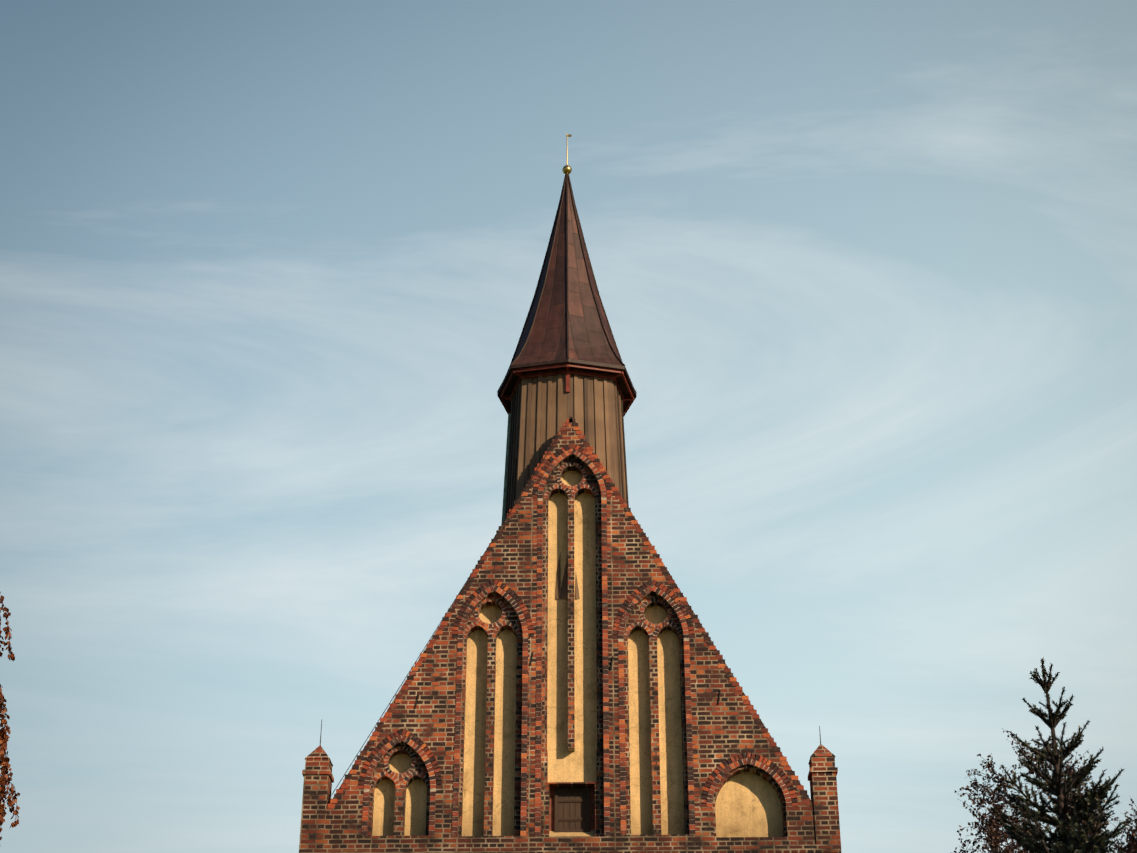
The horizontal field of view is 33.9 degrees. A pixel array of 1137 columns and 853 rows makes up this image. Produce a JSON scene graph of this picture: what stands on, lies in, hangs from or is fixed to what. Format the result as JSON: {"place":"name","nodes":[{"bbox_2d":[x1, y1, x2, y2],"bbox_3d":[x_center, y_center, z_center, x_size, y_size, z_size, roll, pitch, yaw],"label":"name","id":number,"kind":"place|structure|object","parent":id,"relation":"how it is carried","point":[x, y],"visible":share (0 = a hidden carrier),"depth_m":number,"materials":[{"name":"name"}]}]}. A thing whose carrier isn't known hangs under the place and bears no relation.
{"place":"outdoors","nodes":[
{"label":"outdoors","id":0,"kind":"place"},
{"bbox_2d":[0,592,19,839],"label":"foliage","id":1,"kind":"object","parent":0,"point":[5,760],"visible":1,"depth_m":23.85,"materials":[{"name":"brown plant"}]},
{"bbox_2d":[0,0,1136,852],"label":"sky","id":2,"kind":"structure","parent":0,"point":[865,271],"materials":[{"name":"blue"}]},
{"bbox_2d":[954,729,1136,852],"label":"tree","id":3,"kind":"object","parent":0,"point":[992,826],"visible":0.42,"depth_m":42.26,"materials":[{"name":"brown plant"}]},
{"bbox_2d":[990,657,1132,852],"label":"spruce","id":4,"kind":"object","parent":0,"point":[1088,802],"visible":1,"depth_m":15.89,"materials":[{"name":"green plant"}]},
{"bbox_3d":[0.455,21.825,50.573,11.226,12.007,35.300,-1,-28,1],"label":"nave","id":5,"kind":"object","parent":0,"visible":0},
{"bbox_2d":[299,844,839,852],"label":"brick ledge","id":6,"kind":"object","parent":5,"relation":"on","point":[773,848],"visible":0.58,"depth_m":38.84,"materials":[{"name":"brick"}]},
{"bbox_2d":[324,415,815,846],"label":"gable","id":7,"kind":"structure","parent":5,"relation":"on","point":[749,805],"depth_m":40.42,"materials":[{"name":"brick"}]},
{"bbox_2d":[328,419,809,835],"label":"arch bricks","id":8,"kind":"object","parent":7,"relation":"attached to","point":[609,483],"visible":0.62,"depth_m":40.70,"materials":[{"name":"red brick"}]},
{"bbox_2d":[299,744,840,852],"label":"brick pinnacles","id":9,"kind":"object","parent":7,"relation":"attached to","point":[319,778],"visible":0.96,"depth_m":39.43,"materials":[{"name":"brick"}]},
{"bbox_2d":[320,434,820,799],"bbox_3d":[0.019,4.079,41.532,10.812,8.654,0.298,-1,-28,1],"label":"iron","id":10,"kind":"object","parent":7,"relation":"attached to","point":[441,621],"visible":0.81,"depth_m":40.86,"materials":[{"name":"grey metal"}]},
{"bbox_2d":[549,788,594,836],"bbox_3d":[0.080,8.213,39.605,0.975,1.174,0.360,-1,-28,1],"label":"hatch and sill","id":11,"kind":"object","parent":7,"relation":"attached to","point":[579,800],"visible":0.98,"depth_m":39.73,"materials":[{"name":"paint"}]},
{"bbox_2d":[363,444,797,836],"bbox_3d":[0.175,4.516,41.258,9.304,9.236,0.160,-1,-28,1],"label":"arch surround","id":12,"kind":"object","parent":7,"relation":"attached to","point":[619,640],"visible":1,"depth_m":40.77,"materials":[{"name":"red brick"}]},
{"bbox_2d":[550,492,594,830],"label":"window","id":13,"kind":"structure","parent":5,"relation":"on","point":[552,809],"depth_m":39.81,"materials":[{"name":"brown wood"}]},
{"bbox_2d":[505,369,628,598],"bbox_3d":[-0.036,1.889,44.757,3.193,6.124,3.193,-1,-28,1],"label":"turret body","id":14,"kind":"object","parent":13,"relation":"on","point":[543,409],"visible":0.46,"depth_m":44.46,"materials":[{"name":"brown wood"}]},
{"bbox_2d":[501,413,510,524],"bbox_3d":[-1.551,2.132,44.574,0.292,5.524,0.050,0,-28,-1],"label":"conductor","id":15,"kind":"object","parent":14,"relation":"attached to","point":[506,470],"visible":0.43,"depth_m":45.13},
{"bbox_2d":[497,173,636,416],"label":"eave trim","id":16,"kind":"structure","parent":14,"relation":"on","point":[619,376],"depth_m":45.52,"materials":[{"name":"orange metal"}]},
{"bbox_2d":[508,183,633,392],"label":"spire","id":17,"kind":"structure","parent":14,"relation":"on","point":[547,340],"depth_m":46.30,"materials":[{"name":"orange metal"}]},
{"bbox_2d":[562,134,571,173],"bbox_3d":[-0.037,-7.184,49.498,0.250,1.450,0.250,-1,-28,1],"label":"finial","id":18,"kind":"object","parent":17,"relation":"on","point":[567,168],"visible":0.75,"depth_m":49.23,"materials":[{"name":"gold metal"}]}
]}

